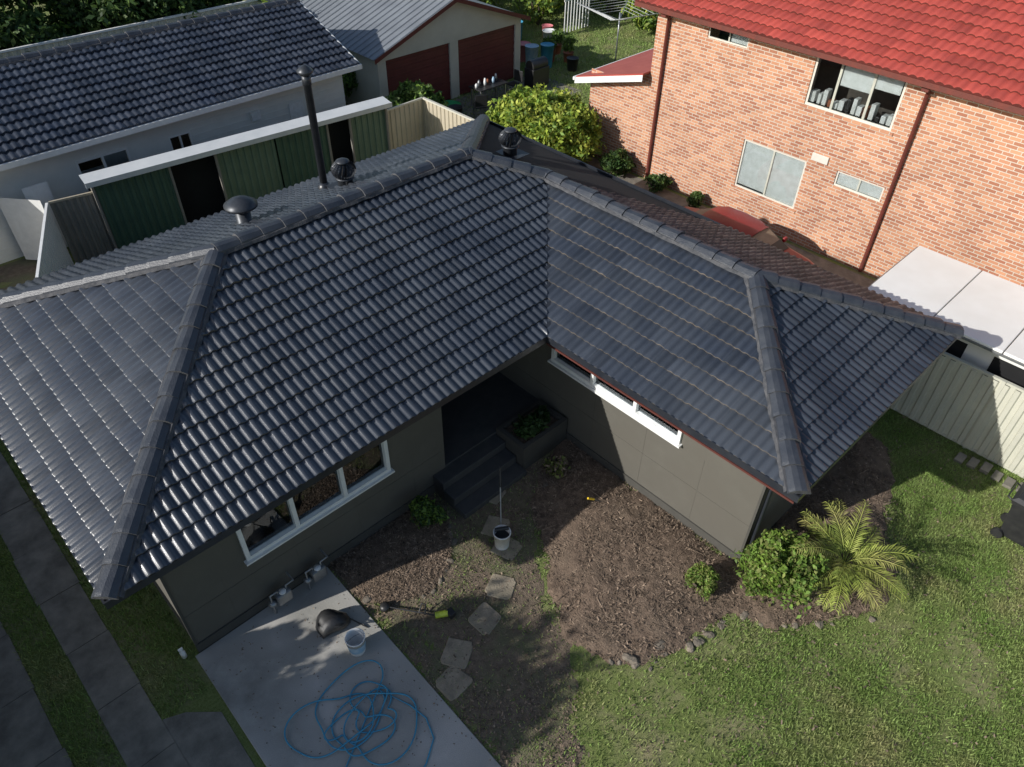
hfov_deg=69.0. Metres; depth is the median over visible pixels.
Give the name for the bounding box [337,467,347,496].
front window mullion
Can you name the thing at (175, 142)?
window small room back
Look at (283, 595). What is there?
gas meter
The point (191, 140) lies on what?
window small jamb
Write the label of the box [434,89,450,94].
roller
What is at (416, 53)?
roller
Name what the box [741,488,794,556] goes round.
wing end wall
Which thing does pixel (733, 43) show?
window base
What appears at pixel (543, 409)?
planter plant
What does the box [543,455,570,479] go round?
dry weed
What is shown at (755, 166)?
window blind
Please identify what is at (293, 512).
front window mullion
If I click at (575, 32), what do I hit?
backyard grass
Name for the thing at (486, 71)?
roller
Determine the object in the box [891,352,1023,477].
steel panel fence
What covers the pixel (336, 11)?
rib
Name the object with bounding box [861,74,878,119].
window mullion
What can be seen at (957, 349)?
side window
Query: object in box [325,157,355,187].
turbine roof vent
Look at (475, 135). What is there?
ridge caps
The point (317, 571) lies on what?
gas meter
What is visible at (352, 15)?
rib
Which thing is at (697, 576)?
shrub
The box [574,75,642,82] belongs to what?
lean to barge
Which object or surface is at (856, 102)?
shelf item
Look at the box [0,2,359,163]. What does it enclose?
roof tiles front
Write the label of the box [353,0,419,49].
rib
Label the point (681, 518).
base board wing
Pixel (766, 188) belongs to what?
window frame
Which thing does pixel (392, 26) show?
rib
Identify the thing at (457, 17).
gable
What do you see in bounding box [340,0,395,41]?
rib
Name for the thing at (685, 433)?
fascia trim
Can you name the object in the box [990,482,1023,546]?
wheelie bin
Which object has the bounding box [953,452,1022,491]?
stacked pavers
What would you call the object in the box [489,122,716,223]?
gutter front
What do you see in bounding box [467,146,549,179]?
ridge caps
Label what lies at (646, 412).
wing window pane
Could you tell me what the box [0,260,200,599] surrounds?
roof tiles left end
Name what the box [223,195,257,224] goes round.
mushroom roof vent
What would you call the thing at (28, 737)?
driveway strip
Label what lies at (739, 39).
window blind
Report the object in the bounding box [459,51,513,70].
roller
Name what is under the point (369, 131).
door
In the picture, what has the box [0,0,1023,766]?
ground
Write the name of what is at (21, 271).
neighbour side yard
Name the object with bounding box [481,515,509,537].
stepping stone
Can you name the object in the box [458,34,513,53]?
roller
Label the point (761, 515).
downpipe
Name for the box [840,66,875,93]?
window blind
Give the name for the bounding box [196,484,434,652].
base board front
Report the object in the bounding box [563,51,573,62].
plant pot
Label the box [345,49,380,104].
wall
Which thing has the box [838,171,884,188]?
window head
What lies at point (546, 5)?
garden shrub
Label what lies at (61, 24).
boundary hedge
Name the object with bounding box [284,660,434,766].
garden hose
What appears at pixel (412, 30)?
rib
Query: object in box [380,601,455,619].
string trimmer
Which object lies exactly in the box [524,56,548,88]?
barbecue
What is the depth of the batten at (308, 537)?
12.13 m
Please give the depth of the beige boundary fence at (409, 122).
23.65 m
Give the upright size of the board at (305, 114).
0.015 m
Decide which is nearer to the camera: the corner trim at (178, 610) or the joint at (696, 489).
the corner trim at (178, 610)
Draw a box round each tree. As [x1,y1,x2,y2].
[0,0,67,51]
[30,0,211,31]
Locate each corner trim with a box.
[159,577,197,645]
[738,486,766,556]
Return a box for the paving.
[456,77,580,118]
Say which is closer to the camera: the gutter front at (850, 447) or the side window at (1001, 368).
the gutter front at (850, 447)
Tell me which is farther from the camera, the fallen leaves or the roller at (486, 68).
the roller at (486, 68)
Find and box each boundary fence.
[0,0,274,57]
[35,203,73,277]
[48,190,117,262]
[387,97,474,149]
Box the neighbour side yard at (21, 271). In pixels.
[0,258,36,289]
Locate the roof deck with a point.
(539, 156)
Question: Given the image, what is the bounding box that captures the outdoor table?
[468,73,508,109]
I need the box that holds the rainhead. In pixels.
[921,87,930,91]
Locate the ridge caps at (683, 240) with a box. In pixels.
[544,170,761,278]
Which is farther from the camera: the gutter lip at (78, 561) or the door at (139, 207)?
the door at (139, 207)
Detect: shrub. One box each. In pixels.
[342,71,358,96]
[385,78,448,108]
[408,494,448,529]
[478,0,494,4]
[508,0,567,25]
[594,0,624,12]
[598,148,635,176]
[621,0,658,32]
[644,173,673,192]
[683,561,721,601]
[686,191,705,207]
[729,526,830,618]
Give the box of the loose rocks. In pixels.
[543,482,664,663]
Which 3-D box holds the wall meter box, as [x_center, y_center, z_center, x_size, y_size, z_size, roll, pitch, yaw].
[7.974,-5.819,19.278,0.049,0.200,0.460,-32,51,-31]
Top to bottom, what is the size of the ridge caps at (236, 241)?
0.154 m
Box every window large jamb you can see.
[75,164,88,191]
[125,149,131,161]
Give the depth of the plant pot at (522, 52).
31.41 m
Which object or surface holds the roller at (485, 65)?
attached to the front wall at (452, 40)
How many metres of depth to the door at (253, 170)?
21.14 m
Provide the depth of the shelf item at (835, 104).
18.54 m
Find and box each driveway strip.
[0,452,188,766]
[0,621,73,766]
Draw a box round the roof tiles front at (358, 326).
[108,159,546,599]
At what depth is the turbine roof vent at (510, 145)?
15.69 m
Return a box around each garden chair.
[473,95,486,118]
[506,69,522,93]
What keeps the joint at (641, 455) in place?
attached to the wing side wall at (731, 489)
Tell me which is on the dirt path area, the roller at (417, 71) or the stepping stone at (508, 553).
the stepping stone at (508, 553)
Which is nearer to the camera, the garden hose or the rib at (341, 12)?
the garden hose
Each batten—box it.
[184,450,443,618]
[513,364,748,526]
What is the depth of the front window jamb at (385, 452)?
12.44 m
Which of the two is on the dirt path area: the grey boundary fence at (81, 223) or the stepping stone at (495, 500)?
the stepping stone at (495, 500)
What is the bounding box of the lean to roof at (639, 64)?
[576,48,653,76]
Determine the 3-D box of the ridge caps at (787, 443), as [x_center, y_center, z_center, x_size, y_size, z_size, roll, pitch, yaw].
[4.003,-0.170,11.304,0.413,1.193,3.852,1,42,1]
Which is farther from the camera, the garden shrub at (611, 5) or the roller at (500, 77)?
the garden shrub at (611, 5)
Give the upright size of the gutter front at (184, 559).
0.120 m
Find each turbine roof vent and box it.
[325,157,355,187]
[496,127,529,159]
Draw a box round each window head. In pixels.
[745,139,806,162]
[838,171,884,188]
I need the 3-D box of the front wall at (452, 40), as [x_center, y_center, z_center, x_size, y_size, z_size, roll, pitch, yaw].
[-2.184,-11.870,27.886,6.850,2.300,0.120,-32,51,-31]
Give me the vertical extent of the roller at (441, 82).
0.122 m
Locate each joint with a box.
[636,428,646,481]
[688,461,704,518]
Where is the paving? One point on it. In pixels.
(464, 107)
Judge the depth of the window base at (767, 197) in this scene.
21.03 m
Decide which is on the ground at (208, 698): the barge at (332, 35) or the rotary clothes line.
the rotary clothes line
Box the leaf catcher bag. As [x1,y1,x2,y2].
[315,609,367,638]
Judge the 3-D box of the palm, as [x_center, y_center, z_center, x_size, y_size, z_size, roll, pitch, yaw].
[5.556,2.948,12.294,2.231,1.262,2.138,-32,51,-31]
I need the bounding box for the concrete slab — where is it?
[195,567,500,766]
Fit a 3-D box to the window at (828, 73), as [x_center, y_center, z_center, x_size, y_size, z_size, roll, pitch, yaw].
[9.240,-7.349,18.940,0.020,2.820,3.290,-32,51,-31]
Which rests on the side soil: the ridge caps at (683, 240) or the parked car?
the parked car
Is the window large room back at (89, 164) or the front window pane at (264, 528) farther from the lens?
the window large room back at (89, 164)
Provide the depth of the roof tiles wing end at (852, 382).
11.85 m
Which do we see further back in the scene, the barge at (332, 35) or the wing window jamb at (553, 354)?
the barge at (332, 35)
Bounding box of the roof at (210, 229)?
[0,119,475,294]
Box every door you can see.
[94,167,185,248]
[216,139,283,199]
[275,125,331,187]
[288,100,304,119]
[351,109,388,161]
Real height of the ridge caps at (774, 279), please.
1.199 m
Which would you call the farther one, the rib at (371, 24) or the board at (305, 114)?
the rib at (371, 24)
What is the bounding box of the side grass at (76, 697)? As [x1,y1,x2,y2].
[0,440,206,766]
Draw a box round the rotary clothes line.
[576,0,657,58]
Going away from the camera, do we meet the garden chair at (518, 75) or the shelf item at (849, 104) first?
the shelf item at (849, 104)
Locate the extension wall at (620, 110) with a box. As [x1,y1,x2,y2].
[586,68,647,173]
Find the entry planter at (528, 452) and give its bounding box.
[496,400,566,468]
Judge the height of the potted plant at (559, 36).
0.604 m
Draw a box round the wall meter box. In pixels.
[811,152,828,164]
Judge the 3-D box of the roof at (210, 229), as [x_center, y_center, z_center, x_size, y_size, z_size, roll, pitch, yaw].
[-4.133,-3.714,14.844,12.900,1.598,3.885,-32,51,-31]
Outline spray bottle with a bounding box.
[178,647,186,658]
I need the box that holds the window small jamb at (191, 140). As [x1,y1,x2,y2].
[188,133,193,145]
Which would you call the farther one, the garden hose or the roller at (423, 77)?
the roller at (423, 77)
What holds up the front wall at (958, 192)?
on the ground at (208, 698)
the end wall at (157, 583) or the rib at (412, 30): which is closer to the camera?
the end wall at (157, 583)
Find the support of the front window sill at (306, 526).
attached to the front wall at (195, 583)
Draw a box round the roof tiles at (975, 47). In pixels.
[635,0,1023,107]
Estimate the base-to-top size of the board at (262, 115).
0.015 m
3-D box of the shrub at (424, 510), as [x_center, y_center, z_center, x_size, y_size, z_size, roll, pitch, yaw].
[-1.533,2.315,13.270,0.602,0.739,0.711,-32,51,-31]
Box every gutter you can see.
[0,64,361,170]
[573,48,652,79]
[634,1,1023,114]
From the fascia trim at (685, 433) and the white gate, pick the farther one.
the white gate
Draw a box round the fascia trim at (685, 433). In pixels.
[546,343,793,503]
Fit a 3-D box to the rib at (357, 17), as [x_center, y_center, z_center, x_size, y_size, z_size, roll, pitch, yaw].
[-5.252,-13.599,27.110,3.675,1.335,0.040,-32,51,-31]
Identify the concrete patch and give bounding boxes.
[162,712,254,766]
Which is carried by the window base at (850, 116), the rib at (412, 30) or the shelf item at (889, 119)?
the shelf item at (889, 119)
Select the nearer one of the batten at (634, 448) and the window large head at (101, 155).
the batten at (634, 448)
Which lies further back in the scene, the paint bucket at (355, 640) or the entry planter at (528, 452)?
the entry planter at (528, 452)
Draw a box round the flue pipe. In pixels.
[296,65,329,189]
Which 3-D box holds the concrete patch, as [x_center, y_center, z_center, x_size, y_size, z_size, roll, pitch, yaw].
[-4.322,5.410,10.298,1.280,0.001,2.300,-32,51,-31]
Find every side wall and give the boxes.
[499,343,763,554]
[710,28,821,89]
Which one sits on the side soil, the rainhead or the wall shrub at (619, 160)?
the wall shrub at (619, 160)
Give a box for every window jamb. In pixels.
[236,529,249,558]
[381,440,390,468]
[551,349,556,358]
[676,430,682,441]
[735,141,746,183]
[792,163,805,206]
[805,57,819,101]
[890,82,907,128]
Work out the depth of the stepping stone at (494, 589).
12.55 m
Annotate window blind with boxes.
[731,34,748,45]
[737,141,773,192]
[765,152,804,205]
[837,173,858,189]
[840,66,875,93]
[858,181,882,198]
[875,75,904,95]
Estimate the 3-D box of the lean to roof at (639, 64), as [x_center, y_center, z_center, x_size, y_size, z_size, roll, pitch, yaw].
[4.443,-10.307,23.727,4.200,0.810,2.590,-32,51,-31]
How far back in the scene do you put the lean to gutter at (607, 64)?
24.51 m
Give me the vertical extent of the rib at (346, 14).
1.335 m
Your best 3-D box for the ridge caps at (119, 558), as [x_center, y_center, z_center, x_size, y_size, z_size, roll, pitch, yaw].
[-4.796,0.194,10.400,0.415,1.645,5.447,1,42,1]
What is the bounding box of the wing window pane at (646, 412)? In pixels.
[557,352,677,434]
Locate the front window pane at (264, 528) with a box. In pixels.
[241,444,383,551]
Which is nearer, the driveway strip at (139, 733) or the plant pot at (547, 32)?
the driveway strip at (139, 733)
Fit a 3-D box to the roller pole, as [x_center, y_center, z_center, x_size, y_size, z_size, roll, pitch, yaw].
[-0.225,2.124,13.054,0.250,1.187,0.730,-5,42,-7]
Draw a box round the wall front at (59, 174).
[0,75,345,263]
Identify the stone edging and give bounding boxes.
[362,524,457,604]
[609,499,892,671]
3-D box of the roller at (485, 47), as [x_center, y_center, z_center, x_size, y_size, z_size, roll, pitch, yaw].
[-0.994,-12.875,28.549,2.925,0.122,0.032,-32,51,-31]
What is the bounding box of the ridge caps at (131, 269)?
[0,244,213,307]
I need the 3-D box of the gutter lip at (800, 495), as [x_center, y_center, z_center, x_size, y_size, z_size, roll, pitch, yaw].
[5.913,0.330,11.653,5.453,0.015,0.028,-32,51,-31]
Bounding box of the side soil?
[574,155,873,286]
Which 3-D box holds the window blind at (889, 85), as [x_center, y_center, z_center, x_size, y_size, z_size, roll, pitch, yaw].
[8.789,-6.958,17.335,0.005,0.350,0.620,-32,51,-31]
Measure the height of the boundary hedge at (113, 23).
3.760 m
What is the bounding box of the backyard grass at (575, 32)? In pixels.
[444,0,656,118]
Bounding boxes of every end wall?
[153,579,190,637]
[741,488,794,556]
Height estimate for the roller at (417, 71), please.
0.122 m
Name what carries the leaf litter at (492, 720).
on the dirt path area
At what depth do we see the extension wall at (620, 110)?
23.50 m
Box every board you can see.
[189,79,342,123]
[191,85,343,129]
[193,91,342,135]
[195,96,344,141]
[261,102,344,127]
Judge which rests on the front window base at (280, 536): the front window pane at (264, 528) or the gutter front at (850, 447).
the front window pane at (264, 528)
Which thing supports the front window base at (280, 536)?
attached to the front wall at (195, 583)
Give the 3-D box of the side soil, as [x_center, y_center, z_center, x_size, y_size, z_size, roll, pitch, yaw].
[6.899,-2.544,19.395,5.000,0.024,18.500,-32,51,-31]
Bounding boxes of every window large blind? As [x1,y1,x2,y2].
[81,165,103,190]
[103,150,128,166]
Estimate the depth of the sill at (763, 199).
21.04 m
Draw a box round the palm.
[786,498,922,616]
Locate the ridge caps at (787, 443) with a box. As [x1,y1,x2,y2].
[744,272,810,493]
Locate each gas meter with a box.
[268,571,293,613]
[303,549,327,589]
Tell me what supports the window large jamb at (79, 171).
attached to the window large pane
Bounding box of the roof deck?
[131,124,862,456]
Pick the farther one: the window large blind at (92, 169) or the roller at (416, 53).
the roller at (416, 53)
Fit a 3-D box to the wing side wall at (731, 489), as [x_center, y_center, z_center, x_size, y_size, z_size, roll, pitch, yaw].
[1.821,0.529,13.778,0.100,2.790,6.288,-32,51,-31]
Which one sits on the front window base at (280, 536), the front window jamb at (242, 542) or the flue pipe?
the front window jamb at (242, 542)
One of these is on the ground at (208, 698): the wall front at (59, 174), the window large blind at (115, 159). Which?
the wall front at (59, 174)
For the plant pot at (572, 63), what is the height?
0.500 m
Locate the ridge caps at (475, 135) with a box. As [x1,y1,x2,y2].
[460,114,489,149]
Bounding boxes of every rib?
[321,0,351,22]
[324,0,358,25]
[327,0,365,28]
[330,0,373,31]
[333,0,380,35]
[336,0,388,38]
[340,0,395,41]
[343,0,403,45]
[348,0,411,47]
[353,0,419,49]
[358,0,427,52]
[363,0,435,54]
[368,0,443,57]
[373,0,451,59]
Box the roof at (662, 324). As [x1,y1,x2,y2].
[547,184,783,485]
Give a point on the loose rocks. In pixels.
(630, 658)
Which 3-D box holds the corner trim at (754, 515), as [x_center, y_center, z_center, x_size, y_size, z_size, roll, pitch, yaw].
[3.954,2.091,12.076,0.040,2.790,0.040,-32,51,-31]
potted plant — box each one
[542,35,557,47]
[552,28,565,43]
[562,34,574,51]
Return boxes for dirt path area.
[327,448,584,766]
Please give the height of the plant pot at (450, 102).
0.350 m
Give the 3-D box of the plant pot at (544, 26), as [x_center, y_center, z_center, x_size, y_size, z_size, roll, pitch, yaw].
[1.611,-16.073,33.985,0.530,0.500,0.530,-32,51,-31]
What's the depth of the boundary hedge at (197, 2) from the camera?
27.11 m
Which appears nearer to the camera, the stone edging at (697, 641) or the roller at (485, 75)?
the stone edging at (697, 641)
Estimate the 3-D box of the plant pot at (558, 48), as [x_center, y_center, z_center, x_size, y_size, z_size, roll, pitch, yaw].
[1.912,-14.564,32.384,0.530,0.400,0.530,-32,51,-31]
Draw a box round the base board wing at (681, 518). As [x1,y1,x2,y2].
[566,431,739,562]
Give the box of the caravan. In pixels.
[867,246,1023,391]
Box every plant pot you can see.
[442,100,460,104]
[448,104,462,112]
[520,41,529,61]
[525,43,538,61]
[540,42,554,67]
[542,24,552,32]
[543,28,555,37]
[555,42,561,54]
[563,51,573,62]
[566,56,578,71]
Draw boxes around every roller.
[386,43,447,63]
[386,46,448,67]
[386,50,448,70]
[387,53,448,74]
[387,57,448,78]
[387,61,448,81]
[388,64,448,85]
[388,68,449,89]
[388,71,449,91]
[389,75,449,93]
[427,78,449,86]
[431,82,449,89]
[431,85,449,93]
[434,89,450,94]
[458,25,513,42]
[458,27,513,46]
[458,31,513,49]
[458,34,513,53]
[458,38,513,57]
[459,41,513,60]
[459,45,513,63]
[459,48,513,67]
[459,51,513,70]
[459,55,513,74]
[459,58,513,77]
[459,61,513,81]
[459,65,513,84]
[459,68,513,88]
[460,71,512,91]
[460,74,513,94]
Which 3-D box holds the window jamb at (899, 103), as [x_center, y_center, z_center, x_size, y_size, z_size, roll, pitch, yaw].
[9.030,-6.482,17.372,0.036,1.100,0.060,-32,51,-31]
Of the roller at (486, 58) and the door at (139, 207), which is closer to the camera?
the door at (139, 207)
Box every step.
[433,434,504,499]
[444,448,515,508]
[455,463,526,518]
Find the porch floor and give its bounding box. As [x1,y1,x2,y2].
[441,372,537,466]
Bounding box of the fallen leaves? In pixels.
[202,583,490,765]
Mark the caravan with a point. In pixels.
(984, 310)
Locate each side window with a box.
[942,339,967,361]
[985,357,1023,391]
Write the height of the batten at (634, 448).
0.015 m
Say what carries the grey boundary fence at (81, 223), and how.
on the ground at (208, 698)
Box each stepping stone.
[436,665,472,700]
[440,637,472,668]
[468,602,500,634]
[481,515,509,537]
[485,574,515,599]
[489,490,505,504]
[490,538,521,559]
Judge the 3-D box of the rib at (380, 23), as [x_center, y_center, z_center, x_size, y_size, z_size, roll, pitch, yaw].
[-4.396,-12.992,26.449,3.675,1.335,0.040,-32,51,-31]
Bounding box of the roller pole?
[495,467,508,531]
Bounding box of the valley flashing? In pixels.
[544,182,549,327]
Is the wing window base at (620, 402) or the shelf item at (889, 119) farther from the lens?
the shelf item at (889, 119)
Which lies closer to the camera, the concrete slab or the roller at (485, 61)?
the concrete slab
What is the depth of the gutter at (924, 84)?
17.31 m
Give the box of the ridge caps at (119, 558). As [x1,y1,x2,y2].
[91,247,227,599]
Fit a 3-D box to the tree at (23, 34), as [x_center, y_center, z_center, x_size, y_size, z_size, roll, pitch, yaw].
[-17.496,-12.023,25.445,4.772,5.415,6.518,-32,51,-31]
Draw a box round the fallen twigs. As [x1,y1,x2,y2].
[536,441,894,656]
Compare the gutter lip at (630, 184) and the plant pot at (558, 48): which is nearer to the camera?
the gutter lip at (630, 184)
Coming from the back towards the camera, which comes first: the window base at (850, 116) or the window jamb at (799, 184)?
the window jamb at (799, 184)
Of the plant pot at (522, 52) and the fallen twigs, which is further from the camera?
the plant pot at (522, 52)
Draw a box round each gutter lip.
[0,434,104,603]
[103,336,546,604]
[490,121,907,307]
[547,336,799,498]
[799,338,955,497]
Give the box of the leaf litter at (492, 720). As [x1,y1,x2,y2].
[328,454,583,766]
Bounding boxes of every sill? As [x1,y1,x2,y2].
[244,468,394,566]
[548,359,681,448]
[730,185,794,212]
[800,103,892,135]
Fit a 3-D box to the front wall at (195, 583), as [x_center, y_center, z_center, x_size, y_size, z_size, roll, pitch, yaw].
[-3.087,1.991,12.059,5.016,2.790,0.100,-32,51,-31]
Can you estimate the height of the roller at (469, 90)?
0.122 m
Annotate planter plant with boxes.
[511,412,549,439]
[533,405,550,422]
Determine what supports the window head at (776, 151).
attached to the front wall at (958, 192)
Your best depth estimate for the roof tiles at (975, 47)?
17.10 m
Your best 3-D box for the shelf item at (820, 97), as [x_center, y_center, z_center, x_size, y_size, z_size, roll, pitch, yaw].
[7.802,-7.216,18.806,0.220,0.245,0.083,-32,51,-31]
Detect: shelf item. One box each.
[809,88,819,101]
[816,91,823,103]
[821,88,832,105]
[832,100,838,108]
[837,98,847,110]
[844,97,854,112]
[850,97,861,114]
[855,104,865,116]
[862,105,870,117]
[867,102,879,119]
[874,115,881,121]
[879,114,888,123]
[885,113,893,125]
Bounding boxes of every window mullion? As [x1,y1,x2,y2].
[287,498,299,526]
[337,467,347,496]
[590,374,595,383]
[632,402,638,411]
[763,151,775,194]
[829,64,844,108]
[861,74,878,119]
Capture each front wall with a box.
[162,407,444,642]
[377,17,520,99]
[637,13,1023,286]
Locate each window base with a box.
[246,467,390,560]
[551,357,680,443]
[708,36,746,47]
[734,184,792,208]
[805,101,890,130]
[833,183,879,201]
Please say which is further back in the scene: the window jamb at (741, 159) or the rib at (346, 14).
the rib at (346, 14)
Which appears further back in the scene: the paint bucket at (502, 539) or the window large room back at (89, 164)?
the window large room back at (89, 164)
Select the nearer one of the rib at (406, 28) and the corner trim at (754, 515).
the corner trim at (754, 515)
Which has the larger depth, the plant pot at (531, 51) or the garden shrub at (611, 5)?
the garden shrub at (611, 5)
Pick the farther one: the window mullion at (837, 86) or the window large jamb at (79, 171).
the window large jamb at (79, 171)
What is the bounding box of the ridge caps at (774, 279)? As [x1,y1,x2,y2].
[757,269,963,338]
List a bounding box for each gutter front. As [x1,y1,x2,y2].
[105,338,546,609]
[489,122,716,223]
[547,338,798,502]
[797,339,956,502]
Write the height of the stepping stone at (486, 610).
0.056 m
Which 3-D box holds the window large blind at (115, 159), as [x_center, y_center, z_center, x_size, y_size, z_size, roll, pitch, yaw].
[-10.883,-6.011,20.623,0.590,0.870,0.005,-32,51,-31]
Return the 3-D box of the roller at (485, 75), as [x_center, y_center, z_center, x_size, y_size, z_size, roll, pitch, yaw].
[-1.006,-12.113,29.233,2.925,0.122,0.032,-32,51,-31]
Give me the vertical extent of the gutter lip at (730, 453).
0.015 m
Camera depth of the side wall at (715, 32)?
23.30 m
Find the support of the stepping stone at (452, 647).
on the dirt path area
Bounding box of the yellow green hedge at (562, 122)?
[484,82,606,163]
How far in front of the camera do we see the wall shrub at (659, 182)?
22.79 m
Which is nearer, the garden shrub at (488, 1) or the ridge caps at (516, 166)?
the ridge caps at (516, 166)
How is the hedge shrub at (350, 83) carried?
on the ground at (208, 698)
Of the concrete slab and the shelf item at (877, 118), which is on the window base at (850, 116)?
the shelf item at (877, 118)
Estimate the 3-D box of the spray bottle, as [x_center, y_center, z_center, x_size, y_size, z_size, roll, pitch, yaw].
[-5.078,4.150,11.482,0.084,0.240,0.082,-32,51,-31]
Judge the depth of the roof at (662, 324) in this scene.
12.39 m
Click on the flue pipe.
(304, 72)
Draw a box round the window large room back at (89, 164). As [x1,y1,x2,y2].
[78,157,127,170]
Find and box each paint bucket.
[344,628,365,656]
[493,525,510,550]
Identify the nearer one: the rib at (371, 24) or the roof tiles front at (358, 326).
the roof tiles front at (358, 326)
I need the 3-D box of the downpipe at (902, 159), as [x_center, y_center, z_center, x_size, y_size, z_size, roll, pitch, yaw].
[9.231,-4.807,18.139,0.294,4.986,0.100,-32,51,-31]
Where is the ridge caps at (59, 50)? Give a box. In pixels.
[0,0,299,66]
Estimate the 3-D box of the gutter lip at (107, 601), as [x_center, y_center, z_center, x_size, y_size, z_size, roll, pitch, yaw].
[-2.134,0.907,10.863,7.595,0.015,0.028,-32,51,-31]
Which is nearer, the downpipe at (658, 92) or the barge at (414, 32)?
the downpipe at (658, 92)
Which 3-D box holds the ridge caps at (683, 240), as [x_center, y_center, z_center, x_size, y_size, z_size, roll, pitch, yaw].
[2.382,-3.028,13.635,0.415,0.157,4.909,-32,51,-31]
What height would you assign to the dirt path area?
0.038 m
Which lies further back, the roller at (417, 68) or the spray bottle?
the roller at (417, 68)
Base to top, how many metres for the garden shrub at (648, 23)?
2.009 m
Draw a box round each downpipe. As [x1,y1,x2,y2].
[645,15,670,176]
[745,489,772,561]
[858,90,930,271]
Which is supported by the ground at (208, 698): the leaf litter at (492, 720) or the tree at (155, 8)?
the tree at (155, 8)
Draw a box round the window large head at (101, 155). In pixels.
[75,147,127,163]
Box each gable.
[394,2,513,50]
[593,74,649,87]
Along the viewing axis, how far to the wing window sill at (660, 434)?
13.32 m
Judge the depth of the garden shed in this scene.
20.84 m
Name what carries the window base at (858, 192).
on the front wall at (958, 192)
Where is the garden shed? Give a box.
[79,96,391,248]
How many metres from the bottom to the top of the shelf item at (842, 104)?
0.238 m
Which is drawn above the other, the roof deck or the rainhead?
the rainhead
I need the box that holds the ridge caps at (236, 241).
[211,147,472,254]
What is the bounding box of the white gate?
[0,181,67,259]
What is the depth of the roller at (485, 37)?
28.25 m
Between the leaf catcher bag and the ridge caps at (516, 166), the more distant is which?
the ridge caps at (516, 166)
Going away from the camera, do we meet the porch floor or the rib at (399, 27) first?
the porch floor
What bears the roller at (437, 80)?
attached to the front wall at (452, 40)
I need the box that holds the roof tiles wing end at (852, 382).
[769,286,954,485]
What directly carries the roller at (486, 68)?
attached to the front wall at (452, 40)
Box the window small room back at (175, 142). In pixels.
[170,133,191,149]
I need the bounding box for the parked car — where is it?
[685,206,817,266]
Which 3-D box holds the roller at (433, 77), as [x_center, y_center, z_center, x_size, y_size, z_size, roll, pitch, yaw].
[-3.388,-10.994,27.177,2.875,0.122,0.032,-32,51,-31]
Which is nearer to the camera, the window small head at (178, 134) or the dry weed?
the dry weed
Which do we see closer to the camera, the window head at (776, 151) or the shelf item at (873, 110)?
the shelf item at (873, 110)
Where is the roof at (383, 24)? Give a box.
[300,0,511,60]
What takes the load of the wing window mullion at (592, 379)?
attached to the wing side wall at (731, 489)
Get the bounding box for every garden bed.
[331,500,450,603]
[530,432,897,666]
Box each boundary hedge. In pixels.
[0,0,67,49]
[43,2,101,38]
[90,0,153,31]
[166,0,207,16]
[201,0,242,8]
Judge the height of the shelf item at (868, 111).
0.248 m
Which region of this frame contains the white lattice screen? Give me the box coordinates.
[564,0,589,32]
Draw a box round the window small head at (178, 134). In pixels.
[168,131,189,138]
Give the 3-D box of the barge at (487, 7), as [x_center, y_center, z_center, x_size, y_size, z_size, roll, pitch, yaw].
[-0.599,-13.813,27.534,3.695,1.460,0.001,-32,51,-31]
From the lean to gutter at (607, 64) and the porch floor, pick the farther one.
the lean to gutter at (607, 64)
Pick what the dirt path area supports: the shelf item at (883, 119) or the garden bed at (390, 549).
the garden bed at (390, 549)
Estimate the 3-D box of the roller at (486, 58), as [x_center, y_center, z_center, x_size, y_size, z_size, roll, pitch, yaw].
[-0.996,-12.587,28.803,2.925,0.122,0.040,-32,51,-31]
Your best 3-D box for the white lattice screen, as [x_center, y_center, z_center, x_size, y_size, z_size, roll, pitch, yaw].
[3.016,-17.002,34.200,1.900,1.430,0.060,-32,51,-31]
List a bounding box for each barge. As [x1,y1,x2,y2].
[300,2,359,62]
[375,0,456,64]
[457,0,530,20]
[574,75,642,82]
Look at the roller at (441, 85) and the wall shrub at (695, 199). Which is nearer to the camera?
the wall shrub at (695, 199)

